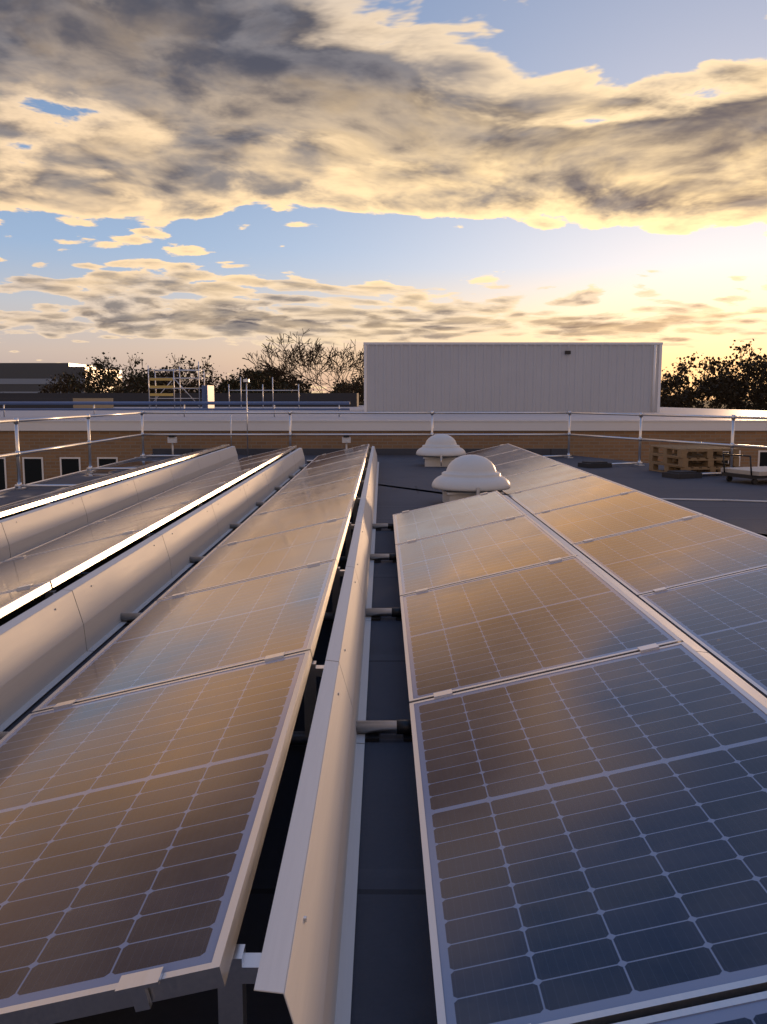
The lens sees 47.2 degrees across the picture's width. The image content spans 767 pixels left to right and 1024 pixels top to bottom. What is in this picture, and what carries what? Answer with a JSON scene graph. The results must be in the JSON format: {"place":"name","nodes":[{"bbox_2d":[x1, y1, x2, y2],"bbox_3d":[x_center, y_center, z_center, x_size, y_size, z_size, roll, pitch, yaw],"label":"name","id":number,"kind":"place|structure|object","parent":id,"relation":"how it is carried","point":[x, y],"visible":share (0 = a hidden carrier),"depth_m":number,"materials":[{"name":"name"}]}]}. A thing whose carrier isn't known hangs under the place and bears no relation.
{"place":"outdoors","nodes":[
{"label":"outdoors","id":0,"kind":"place"},
{"bbox_2d":[0,363,121,392],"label":"office block","id":1,"kind":"structure","parent":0,"point":[22,377],"depth_m":212.47,"materials":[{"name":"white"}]},
{"bbox_2d":[0,431,766,488],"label":"block brick walls","id":2,"kind":"structure","parent":0,"point":[593,447],"depth_m":19.56,"materials":[{"name":"brown brick"}]},
{"bbox_2d":[0,450,766,489],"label":"windows","id":3,"kind":"structure","parent":2,"relation":"in","point":[33,469],"depth_m":19.61,"materials":[{"name":"glass"}]},
{"bbox_2d":[0,420,766,430],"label":"block fascia","id":4,"kind":"structure","parent":2,"relation":"on","point":[405,425],"depth_m":19.45,"materials":[{"name":"white metal"}]},
{"bbox_2d":[0,405,766,419],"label":"block roof membrane","id":5,"kind":"object","parent":4,"relation":"on","point":[18,414],"depth_m":26.12,"materials":[{"name":"grey"}]},
{"bbox_2d":[0,401,349,416],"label":"roof pipe run","id":6,"kind":"object","parent":5,"relation":"on","point":[183,403],"visible":0.94,"depth_m":24.30,"materials":[{"name":"metal"}]},
{"bbox_2d":[0,393,358,407],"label":"building","id":7,"kind":"structure","parent":5,"relation":"on","point":[353,398],"depth_m":51.54,"materials":[{"name":"painted metal"}]},
{"bbox_2d":[148,361,298,407],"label":"scaffold tower","id":8,"kind":"structure","parent":5,"relation":"on","point":[207,392],"depth_m":43.60,"materials":[{"name":"metal"}]},
{"bbox_2d":[363,342,662,411],"bbox_3d":[4.647,-5.296,35.078,10.740,2.500,7.195,0,7,0],"label":"plant room","id":9,"kind":"object","parent":5,"relation":"on","point":[512,376],"visible":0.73,"depth_m":31.63,"materials":[{"name":"white metal"}]},
{"bbox_2d":[0,0,766,400],"label":"sky","id":10,"kind":"structure","parent":0,"point":[194,179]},
{"bbox_2d":[359,401,755,407],"bbox_3d":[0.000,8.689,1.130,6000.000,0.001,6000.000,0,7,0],"label":"ground","id":11,"kind":"structure","parent":0,"point":[706,405],"depth_m":1185.39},
{"bbox_2d":[38,371,133,392],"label":"tree","id":12,"kind":"object","parent":11,"relation":"on","point":[51,389],"visible":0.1,"depth_m":88.41,"materials":[{"name":"green plant"}]},
{"bbox_2d":[56,352,185,392],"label":"tree","id":13,"kind":"object","parent":11,"relation":"on","point":[105,380],"visible":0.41,"depth_m":80.07,"materials":[{"name":"green plant"}]},
{"bbox_2d":[106,366,201,392],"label":"tree","id":14,"kind":"object","parent":11,"relation":"on","point":[196,390],"visible":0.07,"depth_m":103.84,"materials":[{"name":"green plant"}]},
{"bbox_2d":[141,353,241,392],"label":"tree","id":15,"kind":"object","parent":11,"relation":"on","point":[188,374],"visible":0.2,"depth_m":85.01,"materials":[{"name":"green plant"}]},
{"bbox_2d":[215,363,308,392],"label":"tree","id":16,"kind":"object","parent":11,"relation":"on","point":[232,383],"visible":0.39,"depth_m":86.18,"materials":[{"name":"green plant"}]},
{"bbox_2d":[243,374,314,392],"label":"tree","id":17,"kind":"object","parent":11,"relation":"on","point":[296,382],"visible":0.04,"depth_m":101.34,"materials":[{"name":"green plant"}]},
{"bbox_2d":[239,328,363,400],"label":"bare tree","id":18,"kind":"object","parent":11,"relation":"on","point":[301,359],"visible":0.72,"depth_m":76.01,"materials":[{"name":"brown plant"}]},
{"bbox_2d":[329,374,363,404],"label":"tree","id":19,"kind":"object","parent":11,"relation":"on","point":[338,385],"visible":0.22,"depth_m":98.76,"materials":[{"name":"green plant"}]},
{"bbox_2d":[660,384,709,407],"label":"tree","id":20,"kind":"object","parent":11,"relation":"on","point":[666,400],"visible":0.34,"depth_m":84.03,"materials":[{"name":"green plant"}]},
{"bbox_2d":[660,339,766,409],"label":"tree","id":21,"kind":"object","parent":11,"relation":"on","point":[724,388],"visible":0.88,"depth_m":69.23,"materials":[{"name":"green plant"}]},
{"bbox_2d":[700,378,766,410],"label":"tree","id":22,"kind":"object","parent":11,"relation":"on","point":[763,402],"visible":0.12,"depth_m":78.12,"materials":[{"name":"green plant"}]},
{"bbox_2d":[741,398,766,409],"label":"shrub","id":23,"kind":"object","parent":11,"relation":"on","point":[750,405],"visible":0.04,"depth_m":115.57,"materials":[{"name":"green plant"}]},
{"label":"block walls","id":24,"kind":"object","parent":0,"visible":0},
{"bbox_2d":[0,455,766,1023],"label":"roof deck","id":25,"kind":"structure","parent":24,"relation":"on","point":[392,981],"depth_m":2.78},
{"bbox_2d":[0,454,153,492],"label":"roof edge trim","id":26,"kind":"structure","parent":25,"relation":"on","point":[47,480],"depth_m":14.18,"materials":[{"name":"grey metal"}]},
{"bbox_2d":[0,411,205,519],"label":"guard rail","id":27,"kind":"object","parent":25,"relation":"on","point":[17,454],"visible":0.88,"depth_m":13.73,"materials":[{"name":"metal"}]},
{"bbox_2d":[167,433,176,454],"bbox_3d":[-4.573,-1.450,18.996,0.180,0.500,0.140,0,7,0],"label":"floodlight","id":28,"kind":"object","parent":25,"relation":"on","point":[172,439],"visible":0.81,"depth_m":18.94,"materials":[{"name":"grey metal"}]},
{"bbox_2d":[0,447,412,1023],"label":"mounting rails","id":29,"kind":"object","parent":25,"relation":"on","point":[232,996],"visible":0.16,"depth_m":3.26,"materials":[{"name":"metal"}]},
{"bbox_2d":[0,582,50,617],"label":"solar panel","id":30,"kind":"object","parent":29,"relation":"on","point":[12,600],"visible":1,"depth_m":4.06,"materials":[{"name":"silver glass"}]},
{"bbox_2d":[0,492,69,516],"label":"solar panel","id":31,"kind":"object","parent":29,"relation":"on","point":[8,510],"visible":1,"depth_m":7.71,"materials":[{"name":"silver glass"}]},
{"bbox_2d":[0,476,123,507],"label":"solar panel","id":32,"kind":"object","parent":29,"relation":"on","point":[77,489],"visible":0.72,"depth_m":9.30,"materials":[{"name":"silver glass"}]},
{"bbox_2d":[0,529,147,592],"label":"solar panel","id":33,"kind":"object","parent":29,"relation":"on","point":[55,567],"visible":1,"depth_m":5.22,"materials":[{"name":"black glass"}]},
{"bbox_2d":[38,464,161,495],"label":"solar panel","id":34,"kind":"object","parent":29,"relation":"on","point":[131,473],"visible":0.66,"depth_m":11.05,"materials":[{"name":"blue glass"}]},
{"bbox_2d":[3,499,200,561],"bbox_3d":[-2.139,0.137,6.959,1.040,0.048,1.755,-13,7,2],"label":"solar panel","id":35,"kind":"object","parent":29,"relation":"on","point":[150,520],"visible":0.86,"depth_m":6.82,"materials":[{"name":"black glass"}]},
{"bbox_2d":[0,446,237,561],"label":"wind deflector","id":36,"kind":"object","parent":29,"relation":"attached to","point":[26,531],"visible":0.85,"depth_m":8.69,"materials":[{"name":"metal"}]},
{"bbox_2d":[91,456,190,480],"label":"solar panel","id":37,"kind":"object","parent":29,"relation":"on","point":[165,463],"visible":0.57,"depth_m":12.85,"materials":[{"name":"glass"}]},
{"bbox_2d":[0,448,306,731],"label":"wind deflector","id":38,"kind":"object","parent":29,"relation":"attached to","point":[44,644],"visible":0.98,"depth_m":4.71,"materials":[{"name":"metal"}]},
{"bbox_2d":[0,650,311,1023],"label":"solar panel","id":39,"kind":"object","parent":29,"relation":"on","point":[133,826],"visible":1,"depth_m":1.96,"materials":[{"name":"blue glass"}]},
{"bbox_2d":[89,481,233,524],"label":"solar panel","id":40,"kind":"object","parent":29,"relation":"on","point":[203,493],"visible":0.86,"depth_m":8.62,"materials":[{"name":"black glass"}]},
{"bbox_2d":[130,449,211,469],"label":"solar panel","id":41,"kind":"object","parent":29,"relation":"on","point":[198,453],"visible":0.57,"depth_m":14.64,"materials":[{"name":"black glass"}]},
{"bbox_2d":[32,560,337,712],"bbox_3d":[-0.764,0.517,4.035,1.040,0.048,1.755,-13,7,2],"label":"solar panel","id":42,"kind":"object","parent":29,"relation":"on","point":[215,629],"visible":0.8,"depth_m":3.76,"materials":[{"name":"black glass"}]},
{"bbox_2d":[158,444,229,461],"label":"solar panel","id":43,"kind":"object","parent":29,"relation":"on","point":[218,447],"visible":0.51,"depth_m":16.41,"materials":[{"name":"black glass"}]},
{"bbox_2d":[142,468,256,501],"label":"solar panel","id":44,"kind":"object","parent":29,"relation":"on","point":[235,477],"visible":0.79,"depth_m":10.41,"materials":[{"name":"black glass"}]},
{"bbox_2d":[179,458,273,485],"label":"solar panel","id":45,"kind":"object","parent":29,"relation":"on","point":[259,464],"visible":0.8,"depth_m":12.20,"materials":[{"name":"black glass"}]},
{"bbox_2d":[207,451,286,473],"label":"solar panel","id":46,"kind":"object","parent":29,"relation":"on","point":[267,457],"visible":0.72,"depth_m":13.98,"materials":[{"name":"black glass"}]},
{"bbox_2d":[157,517,348,599],"bbox_3d":[-0.766,0.288,5.795,1.040,0.048,1.755,-13,7,2],"label":"solar panel","id":47,"kind":"object","parent":29,"relation":"on","point":[263,556],"visible":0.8,"depth_m":5.61,"materials":[{"name":"black glass"}]},
{"bbox_2d":[228,446,296,464],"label":"solar panel","id":48,"kind":"object","parent":29,"relation":"on","point":[288,449],"visible":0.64,"depth_m":15.76,"materials":[{"name":"black glass"}]},
{"bbox_2d":[216,492,355,546],"bbox_3d":[-0.768,0.059,7.555,1.040,0.048,1.755,-13,7,2],"label":"solar panel","id":49,"kind":"object","parent":29,"relation":"on","point":[291,518],"visible":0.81,"depth_m":7.42,"materials":[{"name":"black glass"}]},
{"bbox_2d":[251,476,360,515],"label":"solar panel","id":50,"kind":"object","parent":29,"relation":"on","point":[308,495],"visible":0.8,"depth_m":9.21,"materials":[{"name":"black glass"}]},
{"bbox_2d":[254,446,378,1023],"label":"wind deflector","id":51,"kind":"object","parent":29,"relation":"attached to","point":[305,968],"visible":1,"depth_m":2.13,"materials":[{"name":"metal"}]},
{"bbox_2d":[273,464,363,495],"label":"solar panel","id":52,"kind":"object","parent":29,"relation":"on","point":[320,479],"visible":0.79,"depth_m":11.00,"materials":[{"name":"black glass"}]},
{"bbox_2d":[290,456,365,480],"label":"solar panel","id":53,"kind":"object","parent":29,"relation":"on","point":[331,467],"visible":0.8,"depth_m":12.78,"materials":[{"name":"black glass"}]},
{"bbox_2d":[301,449,367,470],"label":"solar panel","id":54,"kind":"object","parent":29,"relation":"on","point":[331,460],"visible":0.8,"depth_m":14.56,"materials":[{"name":"black glass"}]},
{"bbox_2d":[311,444,369,461],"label":"solar panel","id":55,"kind":"object","parent":29,"relation":"on","point":[342,452],"visible":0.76,"depth_m":16.34,"materials":[{"name":"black glass"}]},
{"bbox_2d":[14,444,691,1023],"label":"panel clamps","id":56,"kind":"object","parent":29,"relation":"on","point":[136,984],"visible":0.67,"depth_m":1.41,"materials":[{"name":"metal"}]},
{"bbox_2d":[393,491,525,544],"bbox_3d":[0.603,0.045,7.665,1.040,0.048,1.755,-13,7,2],"label":"solar panel","id":57,"kind":"object","parent":29,"relation":"on","point":[456,515],"visible":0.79,"depth_m":7.52,"materials":[{"name":"black glass"}]},
{"bbox_2d":[395,515,576,595],"bbox_3d":[0.605,0.274,5.905,1.040,0.048,1.755,-13,7,2],"label":"solar panel","id":58,"kind":"object","parent":29,"relation":"on","point":[480,551],"visible":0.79,"depth_m":5.71,"materials":[{"name":"black glass"}]},
{"bbox_2d":[459,444,521,456],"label":"solar panel","id":59,"kind":"object","parent":29,"relation":"on","point":[495,450],"visible":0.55,"depth_m":16.52,"materials":[{"name":"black glass"}]},
{"bbox_2d":[485,449,538,465],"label":"solar panel","id":60,"kind":"object","parent":29,"relation":"on","point":[510,456],"visible":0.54,"depth_m":14.63,"materials":[{"name":"black glass"}]},
{"bbox_2d":[495,455,562,476],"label":"solar panel","id":61,"kind":"object","parent":29,"relation":"on","point":[522,465],"visible":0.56,"depth_m":12.87,"materials":[{"name":"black glass"}]},
{"bbox_2d":[400,556,681,702],"bbox_3d":[0.607,0.503,4.145,1.040,0.048,1.755,-13,7,2],"label":"solar panel","id":62,"kind":"object","parent":29,"relation":"on","point":[520,623],"visible":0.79,"depth_m":3.87,"materials":[{"name":"blue glass"}]},
{"bbox_2d":[502,464,593,495],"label":"solar panel","id":63,"kind":"object","parent":29,"relation":"on","point":[541,477],"visible":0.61,"depth_m":11.04,"materials":[{"name":"black glass"}]},
{"bbox_2d":[508,475,636,514],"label":"solar panel","id":64,"kind":"object","parent":29,"relation":"on","point":[564,494],"visible":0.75,"depth_m":9.33,"materials":[{"name":"black glass"}]},
{"bbox_2d":[409,642,766,1023],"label":"solar panel","id":65,"kind":"object","parent":29,"relation":"on","point":[594,841],"visible":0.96,"depth_m":2.07,"materials":[{"name":"blue glass"}]},
{"bbox_2d":[533,490,702,545],"bbox_3d":[1.974,0.043,7.683,1.040,0.048,1.755,-13,7,2],"label":"solar panel","id":66,"kind":"object","parent":29,"relation":"on","point":[607,516],"visible":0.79,"depth_m":7.54,"materials":[{"name":"black glass"}]},
{"bbox_2d":[503,495,766,707],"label":"wind deflector","id":67,"kind":"object","parent":29,"relation":"attached to","point":[760,698],"visible":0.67,"depth_m":3.65,"materials":[{"name":"metal"}]},
{"bbox_2d":[572,515,766,597],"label":"solar panel","id":68,"kind":"object","parent":29,"relation":"on","point":[669,555],"visible":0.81,"depth_m":5.79,"materials":[{"name":"black glass"}]},
{"bbox_2d":[613,991,766,1023],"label":"solar panel","id":69,"kind":"object","parent":29,"relation":"on","point":[749,1009],"visible":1,"depth_m":1.48,"materials":[{"name":"glass"}]},
{"bbox_2d":[638,567,766,697],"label":"solar panel","id":70,"kind":"object","parent":29,"relation":"on","point":[723,620],"visible":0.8,"depth_m":4.38,"materials":[{"name":"blue glass"}]},
{"bbox_2d":[230,378,249,456],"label":"aerial poles","id":71,"kind":"object","parent":25,"relation":"on","point":[246,380],"visible":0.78,"depth_m":18.79,"materials":[{"name":"metal"}]},
{"bbox_2d":[342,433,350,448],"bbox_3d":[-0.803,-1.451,19.001,0.180,0.500,0.140,0,7,0],"label":"floodlight","id":72,"kind":"object","parent":25,"relation":"on","point":[346,439],"visible":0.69,"depth_m":18.94,"materials":[{"name":"grey metal"}]},
{"bbox_2d":[275,411,433,461],"bbox_3d":[-0.472,-1.566,17.983,3.380,0.988,1.270,0,7,0],"label":"guard rail","id":73,"kind":"object","parent":25,"relation":"on","point":[291,434],"visible":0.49,"depth_m":18.49,"materials":[{"name":"metal"}]},
{"bbox_2d":[143,412,568,435],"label":"guard rail links","id":74,"kind":"object","parent":73,"relation":"attached to","point":[288,434],"visible":1,"depth_m":18.47,"materials":[{"name":"metal"}]},
{"bbox_2d":[153,449,567,454],"bbox_3d":[-0.514,-1.346,19.583,9.280,0.138,0.011,0,7,0],"label":"felt upstand","id":75,"kind":"object","parent":25,"relation":"on","point":[378,451],"visible":0.36,"depth_m":19.58,"materials":[{"name":"grey"}]},
{"bbox_2d":[416,434,465,466],"bbox_3d":[1.079,-1.170,16.480,0.940,0.593,0.956,0,7,3],"label":"roof ventilator","id":76,"kind":"object","parent":25,"relation":"on","point":[440,450],"visible":0.99,"depth_m":16.21,"materials":[{"name":"plastic"}]},
{"bbox_2d":[432,455,510,502],"bbox_3d":[1.048,-0.389,10.481,0.940,0.593,0.956,-1,7,-4],"label":"roof ventilator","id":77,"kind":"object","parent":25,"relation":"on","point":[463,476],"visible":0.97,"depth_m":10.20,"materials":[{"name":"plastic"}]},
{"bbox_2d":[541,411,766,478],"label":"guard rail","id":78,"kind":"object","parent":25,"relation":"on","point":[681,474],"visible":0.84,"depth_m":15.76,"materials":[{"name":"metal"}]},
{"bbox_2d":[649,445,740,475],"bbox_3d":[5.256,-0.888,14.910,1.048,0.436,1.254,-1,8,-10],"label":"pallet stack","id":79,"kind":"object","parent":25,"relation":"on","point":[707,458],"visible":0.91,"depth_m":14.62,"materials":[{"name":"brown wood"}]},
{"bbox_2d":[660,498,766,501],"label":"cable","id":80,"kind":"object","parent":25,"relation":"on","point":[713,500],"visible":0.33,"depth_m":10.83,"materials":[{"name":"black rubber"}]},
{"bbox_2d":[721,453,766,484],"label":"cart","id":81,"kind":"object","parent":25,"relation":"on","point":[754,474],"visible":1,"depth_m":13.05,"materials":[{"name":"grey metal"}]}
]}

